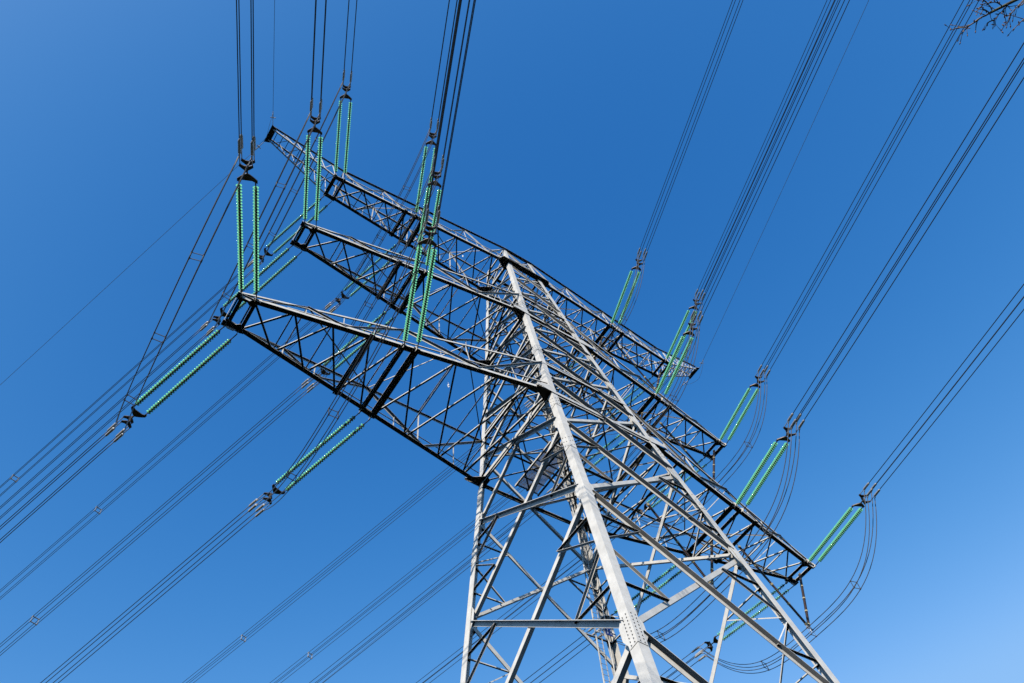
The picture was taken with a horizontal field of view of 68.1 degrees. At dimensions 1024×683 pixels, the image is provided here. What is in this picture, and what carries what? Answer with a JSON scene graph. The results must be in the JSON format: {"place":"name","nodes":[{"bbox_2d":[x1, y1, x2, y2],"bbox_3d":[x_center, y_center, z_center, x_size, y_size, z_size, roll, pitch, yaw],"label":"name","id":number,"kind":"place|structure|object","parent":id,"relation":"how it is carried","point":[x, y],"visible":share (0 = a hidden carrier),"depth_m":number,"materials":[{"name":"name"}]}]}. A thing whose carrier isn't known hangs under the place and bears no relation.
{"place":"outdoors","nodes":[
{"label":"outdoors","id":0,"kind":"place"},
{"bbox_2d":[0,0,1023,682],"label":"sky","id":1,"kind":"structure","parent":0,"point":[118,117],"materials":[{"name":"blue"}]},
{"bbox_3d":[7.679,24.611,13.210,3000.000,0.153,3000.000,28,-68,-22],"label":"ground","id":2,"kind":"structure","parent":0,"visible":0},
{"bbox_2d":[220,125,839,682],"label":"transmission tower","id":3,"kind":"structure","parent":2,"relation":"on","point":[638,639],"depth_m":42.41,"materials":[{"name":"metal"}]},
{"bbox_2d":[0,141,264,384],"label":"earth wire","id":4,"kind":"object","parent":3,"relation":"attached to","point":[136,259],"visible":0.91,"depth_m":60.70,"materials":[{"name":"metal"}]},
{"bbox_2d":[105,325,235,442],"bbox_3d":[-16.800,2.095,37.217,8.342,0.690,0.958,-40,-62,6],"label":"insulator string","id":5,"kind":"object","parent":3,"relation":"attached to","point":[135,413],"visible":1,"depth_m":37.19,"materials":[{"name":"green glass"}]},
{"bbox_2d":[0,432,114,542],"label":"conductor bundle","id":6,"kind":"object","parent":5,"relation":"attached to","point":[57,488],"visible":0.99,"depth_m":38.08,"materials":[{"name":"metal"}]},
{"bbox_2d":[114,156,251,434],"bbox_3d":[-15.002,-0.987,33.146,0.560,3.860,16.241,26,-67,-21],"label":"jumper loop","id":7,"kind":"object","parent":5,"relation":"hanging from","point":[191,252],"visible":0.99,"depth_m":30.92,"materials":[{"name":"black metal"}]},
{"bbox_2d":[236,134,258,297],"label":"insulator string","id":8,"kind":"object","parent":3,"relation":"attached to","point":[247,176],"visible":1,"depth_m":33.33,"materials":[{"name":"green glass"}]},
{"bbox_2d":[236,0,254,140],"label":"conductor bundle","id":9,"kind":"object","parent":8,"relation":"attached to","point":[252,118],"visible":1,"depth_m":29.08,"materials":[{"name":"metal"}]},
{"bbox_2d":[200,244,301,335],"bbox_3d":[-16.759,-3.247,48.465,8.342,0.690,0.958,-40,-62,6],"label":"insulator string","id":10,"kind":"object","parent":3,"relation":"attached to","point":[205,325],"visible":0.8,"depth_m":48.42,"materials":[{"name":"green glass"}]},
{"bbox_2d":[0,328,206,518],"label":"conductor bundle","id":11,"kind":"object","parent":10,"relation":"attached to","point":[99,420],"visible":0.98,"depth_m":49.92,"materials":[{"name":"metal"}]},
{"bbox_2d":[207,113,319,328],"bbox_3d":[-15.024,-6.242,44.433,0.560,3.860,16.013,26,-67,-21],"label":"jumper loop","id":12,"kind":"object","parent":10,"relation":"hanging from","point":[262,213],"visible":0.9,"depth_m":42.35,"materials":[{"name":"black metal"}]},
{"bbox_2d":[270,0,274,118],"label":"earth wire","id":13,"kind":"object","parent":3,"relation":"attached to","point":[273,66],"visible":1,"depth_m":56.49,"materials":[{"name":"metal"}]},
{"bbox_2d":[247,195,330,271],"bbox_3d":[-17.343,-8.360,58.834,8.342,0.690,0.958,-40,-62,6],"label":"insulator string","id":14,"kind":"object","parent":3,"relation":"attached to","point":[282,233],"visible":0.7,"depth_m":58.80,"materials":[{"name":"green glass"}]},
{"bbox_2d":[0,265,251,494],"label":"conductor bundle","id":15,"kind":"object","parent":14,"relation":"attached to","point":[116,384],"visible":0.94,"depth_m":60.87,"materials":[{"name":"metal"}]},
{"bbox_2d":[258,81,349,265],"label":"jumper loop","id":16,"kind":"object","parent":14,"relation":"hanging from","point":[300,171],"visible":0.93,"depth_m":52.88,"materials":[{"name":"black metal"}]},
{"bbox_2d":[248,412,368,516],"bbox_3d":[-10.947,6.604,40.658,8.342,0.690,0.958,-40,-62,6],"label":"insulator string","id":17,"kind":"object","parent":3,"relation":"attached to","point":[334,449],"visible":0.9,"depth_m":40.64,"materials":[{"name":"green glass"}]},
{"bbox_2d":[41,507,254,682],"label":"conductor bundle","id":18,"kind":"object","parent":17,"relation":"attached to","point":[149,595],"visible":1,"depth_m":41.92,"materials":[{"name":"metal"}]},
{"bbox_2d":[257,221,437,510],"bbox_3d":[-8.380,2.467,36.097,0.560,3.862,19.025,26,-67,-21],"label":"jumper loop","id":19,"kind":"object","parent":17,"relation":"hanging from","point":[386,334],"visible":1,"depth_m":33.78,"materials":[{"name":"black metal"}]},
{"bbox_2d":[303,97,322,226],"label":"insulator string","id":20,"kind":"object","parent":3,"relation":"attached to","point":[318,176],"visible":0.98,"depth_m":44.84,"materials":[{"name":"green glass"}]},
{"bbox_2d":[311,0,326,101],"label":"conductor bundle","id":21,"kind":"object","parent":20,"relation":"attached to","point":[314,49],"visible":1,"depth_m":40.45,"materials":[{"name":"metal"}]},
{"bbox_2d":[334,69,351,177],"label":"insulator string","id":22,"kind":"object","parent":3,"relation":"attached to","point":[347,96],"visible":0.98,"depth_m":55.12,"materials":[{"name":"green glass"}]},
{"bbox_2d":[344,0,356,72],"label":"conductor bundle","id":23,"kind":"object","parent":22,"relation":"attached to","point":[346,34],"visible":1,"depth_m":50.83,"materials":[{"name":"metal"}]},
{"bbox_2d":[301,308,394,392],"bbox_3d":[-11.087,0.619,51.512,8.342,0.690,0.958,-40,-62,6],"label":"insulator string","id":24,"kind":"object","parent":3,"relation":"attached to","point":[310,387],"visible":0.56,"depth_m":51.59,"materials":[{"name":"green glass"}]},
{"bbox_2d":[0,386,306,655],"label":"conductor bundle","id":25,"kind":"object","parent":24,"relation":"attached to","point":[148,520],"visible":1,"depth_m":53.58,"materials":[{"name":"metal"}]},
{"bbox_2d":[309,167,441,386],"bbox_3d":[-8.873,-3.034,47.175,0.560,3.861,17.748,26,-67,-21],"label":"jumper loop","id":26,"kind":"object","parent":24,"relation":"hanging from","point":[340,356],"visible":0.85,"depth_m":44.95,"materials":[{"name":"black metal"}]},
{"bbox_2d":[325,242,405,312],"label":"insulator string","id":27,"kind":"object","parent":3,"relation":"attached to","point":[333,309],"visible":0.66,"depth_m":61.51,"materials":[{"name":"green glass"}]},
{"bbox_2d":[0,308,328,598],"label":"conductor bundle","id":28,"kind":"object","parent":27,"relation":"attached to","point":[152,460],"visible":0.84,"depth_m":64.13,"materials":[{"name":"metal"}]},
{"bbox_2d":[331,129,436,308],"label":"jumper loop","id":29,"kind":"object","parent":27,"relation":"hanging from","point":[403,187],"visible":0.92,"depth_m":55.14,"materials":[{"name":"black metal"}]},
{"bbox_2d":[403,203,440,347],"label":"insulator string","id":30,"kind":"object","parent":3,"relation":"attached to","point":[426,293],"visible":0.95,"depth_m":35.93,"materials":[{"name":"green glass"}]},
{"bbox_2d":[428,0,475,209],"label":"conductor bundle","id":31,"kind":"object","parent":30,"relation":"attached to","point":[463,66],"visible":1,"depth_m":30.23,"materials":[{"name":"metal"}]},
{"bbox_2d":[415,118,438,216],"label":"insulator string","id":32,"kind":"object","parent":3,"relation":"attached to","point":[431,135],"visible":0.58,"depth_m":56.90,"materials":[{"name":"green glass"}]},
{"bbox_2d":[431,0,457,120],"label":"conductor bundle","id":33,"kind":"object","parent":32,"relation":"attached to","point":[447,58],"visible":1,"depth_m":52.08,"materials":[{"name":"metal"}]},
{"bbox_2d":[415,154,443,270],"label":"insulator string","id":34,"kind":"object","parent":3,"relation":"attached to","point":[435,211],"visible":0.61,"depth_m":46.75,"materials":[{"name":"green glass"}]},
{"bbox_2d":[435,0,469,157],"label":"conductor bundle","id":35,"kind":"object","parent":34,"relation":"attached to","point":[456,77],"visible":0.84,"depth_m":41.72,"materials":[{"name":"metal"}]},
{"bbox_2d":[322,378,690,682],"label":"earth wire","id":36,"kind":"object","parent":3,"relation":"attached to","point":[483,551],"visible":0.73,"depth_m":79.06,"materials":[{"name":"metal"}]},
{"bbox_2d":[524,355,584,410],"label":"insulator string","id":37,"kind":"object","parent":3,"relation":"attached to","point":[530,404],"visible":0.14,"depth_m":68.87,"materials":[{"name":"green glass"}]},
{"bbox_2d":[184,407,527,682],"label":"conductor bundle","id":38,"kind":"object","parent":37,"relation":"attached to","point":[340,558],"visible":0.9,"depth_m":71.81,"materials":[{"name":"metal"}]},
{"bbox_2d":[554,310,603,355],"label":"rod insulator vee","id":39,"kind":"object","parent":3,"relation":"hanging from","point":[600,342],"visible":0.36,"depth_m":65.67,"materials":[{"name":"metal"}]},
{"bbox_2d":[534,257,644,406],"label":"jumper loop","id":40,"kind":"object","parent":39,"relation":"hanging from","point":[619,316],"visible":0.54,"depth_m":61.31,"materials":[{"name":"black metal"}]},
{"bbox_2d":[546,435,626,500],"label":"insulator string","id":41,"kind":"object","parent":3,"relation":"attached to","point":[608,444],"visible":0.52,"depth_m":59.04,"materials":[{"name":"green glass"}]},
{"bbox_2d":[311,494,551,682],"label":"conductor bundle","id":42,"kind":"object","parent":41,"relation":"attached to","point":[416,602],"visible":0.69,"depth_m":61.15,"materials":[{"name":"metal"}]},
{"bbox_2d":[605,628,615,636],"bbox_3d":[5.257,15.543,40.413,0.730,0.500,0.065,28,-68,-22],"label":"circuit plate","id":43,"kind":"object","parent":3,"relation":"attached to","point":[608,631],"visible":0.96,"depth_m":40.33,"materials":[{"name":"blue metal"}]},
{"bbox_2d":[591,390,643,440],"bbox_3d":[8.066,5.720,54.722,5.553,5.649,0.326,28,-68,-22],"label":"rod insulator vee","id":44,"kind":"object","parent":3,"relation":"hanging from","point":[609,411],"visible":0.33,"depth_m":54.96,"materials":[{"name":"metal"}]},
{"bbox_2d":[563,320,699,499],"bbox_3d":[8.399,6.215,54.360,0.560,4.972,17.755,26,-67,-21],"label":"jumper loop","id":45,"kind":"object","parent":44,"relation":"hanging from","point":[670,395],"visible":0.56,"depth_m":51.53,"materials":[{"name":"black metal"}]},
{"bbox_2d":[585,375,654,436],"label":"insulator string","id":46,"kind":"object","parent":3,"relation":"attached to","point":[625,398],"visible":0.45,"depth_m":71.06,"materials":[{"name":"green glass"}]},
{"bbox_2d":[270,439,579,682],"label":"conductor bundle","id":47,"kind":"object","parent":46,"relation":"attached to","point":[308,653],"visible":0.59,"depth_m":74.41,"materials":[{"name":"metal"}]},
{"bbox_2d":[610,248,647,326],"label":"insulator string","id":48,"kind":"object","parent":3,"relation":"attached to","point":[623,293],"visible":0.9,"depth_m":64.64,"materials":[{"name":"green glass"}]},
{"bbox_2d":[640,0,742,251],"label":"conductor bundle","id":49,"kind":"object","parent":48,"relation":"attached to","point":[694,120],"visible":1,"depth_m":55.05,"materials":[{"name":"metal"}]},
{"bbox_2d":[616,345,661,389],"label":"rod insulator vee","id":50,"kind":"object","parent":3,"relation":"hanging from","point":[640,372],"visible":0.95,"depth_m":66.82,"materials":[{"name":"metal"}]},
{"bbox_2d":[593,296,702,434],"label":"jumper loop","id":51,"kind":"object","parent":50,"relation":"hanging from","point":[671,368],"visible":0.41,"depth_m":64.29,"materials":[{"name":"black metal"}]},
{"bbox_2d":[588,557,691,640],"bbox_3d":[8.396,16.695,49.281,8.342,0.690,0.958,-40,-62,6],"label":"insulator string","id":52,"kind":"object","parent":3,"relation":"attached to","point":[648,586],"visible":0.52,"depth_m":49.18,"materials":[{"name":"green glass"}]},
{"bbox_2d":[523,632,594,682],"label":"conductor bundle","id":53,"kind":"object","parent":52,"relation":"attached to","point":[559,660],"visible":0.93,"depth_m":49.92,"materials":[{"name":"metal"}]},
{"bbox_2d":[627,456,710,521],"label":"insulator string","id":54,"kind":"object","parent":3,"relation":"attached to","point":[660,500],"visible":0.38,"depth_m":61.64,"materials":[{"name":"green glass"}]},
{"bbox_2d":[416,525,624,682],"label":"conductor bundle","id":55,"kind":"object","parent":54,"relation":"attached to","point":[507,616],"visible":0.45,"depth_m":63.52,"materials":[{"name":"metal"}]},
{"bbox_2d":[655,311,703,398],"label":"insulator string","id":56,"kind":"object","parent":3,"relation":"attached to","point":[671,362],"visible":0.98,"depth_m":54.92,"materials":[{"name":"green glass"}]},
{"bbox_2d":[694,0,849,314],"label":"conductor bundle","id":57,"kind":"object","parent":56,"relation":"attached to","point":[772,149],"visible":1,"depth_m":44.52,"materials":[{"name":"metal"}]},
{"bbox_2d":[645,501,715,587],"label":"steel beam","id":58,"kind":"structure","parent":3,"relation":"hanging from","point":[682,548],"depth_m":44.42,"materials":[{"name":"metal"}]},
{"bbox_2d":[601,424,799,645],"bbox_3d":[11.034,12.834,44.238,0.560,4.973,19.032,26,-67,-21],"label":"jumper loop","id":59,"kind":"object","parent":58,"relation":"hanging from","point":[718,586],"visible":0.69,"depth_m":41.61,"materials":[{"name":"black metal"}]},
{"bbox_2d":[665,289,704,361],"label":"insulator string","id":60,"kind":"object","parent":3,"relation":"attached to","point":[679,330],"visible":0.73,"depth_m":67.14,"materials":[{"name":"green glass"}]},
{"bbox_2d":[698,0,837,291],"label":"conductor bundle","id":61,"kind":"object","parent":60,"relation":"attached to","point":[769,137],"visible":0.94,"depth_m":55.78,"materials":[{"name":"metal"}]},
{"bbox_2d":[659,422,714,480],"bbox_3d":[14.134,8.886,57.428,5.952,5.650,0.326,28,-68,-22],"label":"rod insulator vee","id":62,"kind":"object","parent":3,"relation":"hanging from","point":[681,446],"visible":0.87,"depth_m":57.45,"materials":[{"name":"metal"}]},
{"bbox_2d":[635,373,766,527],"bbox_3d":[14.549,9.425,57.102,0.560,4.971,16.019,26,-67,-21],"label":"jumper loop","id":63,"kind":"object","parent":62,"relation":"hanging from","point":[733,457],"visible":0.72,"depth_m":54.67,"materials":[{"name":"black metal"}]},
{"bbox_2d":[691,581,793,660],"bbox_3d":[15.786,19.095,51.743,8.342,0.690,0.958,-40,-62,6],"label":"insulator string","id":64,"kind":"object","parent":3,"relation":"attached to","point":[715,640],"visible":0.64,"depth_m":51.80,"materials":[{"name":"green glass"}]},
{"bbox_2d":[661,653,697,679],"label":"conductor bundle","id":65,"kind":"object","parent":64,"relation":"attached to","point":[676,671],"visible":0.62,"depth_m":52.34,"materials":[{"name":"metal"}]},
{"bbox_2d":[719,365,770,443],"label":"insulator string","id":66,"kind":"object","parent":3,"relation":"attached to","point":[755,393],"visible":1,"depth_m":57.94,"materials":[{"name":"green glass"}]},
{"bbox_2d":[762,0,978,369],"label":"conductor bundle","id":67,"kind":"object","parent":66,"relation":"attached to","point":[873,174],"visible":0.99,"depth_m":45.38,"materials":[{"name":"metal"}]},
{"bbox_2d":[734,413,804,508],"bbox_3d":[15.045,7.318,44.582,0.958,0.690,8.342,6,-50,-12],"label":"insulator string","id":68,"kind":"object","parent":3,"relation":"attached to","point":[758,471],"visible":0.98,"depth_m":44.50,"materials":[{"name":"green glass"}]},
{"bbox_2d":[793,42,1023,419],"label":"conductor bundle","id":69,"kind":"object","parent":68,"relation":"attached to","point":[918,227],"visible":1,"depth_m":34.14,"materials":[{"name":"metal"}]},
{"bbox_2d":[737,544,811,631],"bbox_3d":[17.236,15.748,47.513,5.962,5.650,0.326,28,-68,-22],"label":"rod insulator vee","id":70,"kind":"object","parent":3,"relation":"hanging from","point":[807,624],"visible":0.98,"depth_m":47.26,"materials":[{"name":"metal"}]},
{"bbox_2d":[701,492,876,673],"bbox_3d":[17.655,16.289,47.189,0.560,4.971,16.247,26,-67,-21],"label":"jumper loop","id":71,"kind":"object","parent":70,"relation":"hanging from","point":[845,599],"visible":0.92,"depth_m":45.03,"materials":[{"name":"black metal"}]},
{"bbox_2d":[699,0,868,367],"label":"earth wire","id":72,"kind":"object","parent":3,"relation":"attached to","point":[788,176],"visible":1,"depth_m":62.91,"materials":[{"name":"metal"}]},
{"bbox_2d":[806,482,879,564],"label":"insulator string","id":73,"kind":"object","parent":3,"relation":"attached to","point":[838,536],"visible":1,"depth_m":47.94,"materials":[{"name":"green glass"}]},
{"bbox_2d":[869,284,1023,488],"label":"conductor bundle","id":74,"kind":"object","parent":73,"relation":"attached to","point":[951,388],"visible":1,"depth_m":40.18,"materials":[{"name":"metal"}]},
{"bbox_2d":[944,0,1023,44],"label":"bare tree","id":75,"kind":"object","parent":2,"relation":"on","point":[1005,5],"visible":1,"depth_m":6.97,"materials":[{"name":"brown plant"}]}
]}

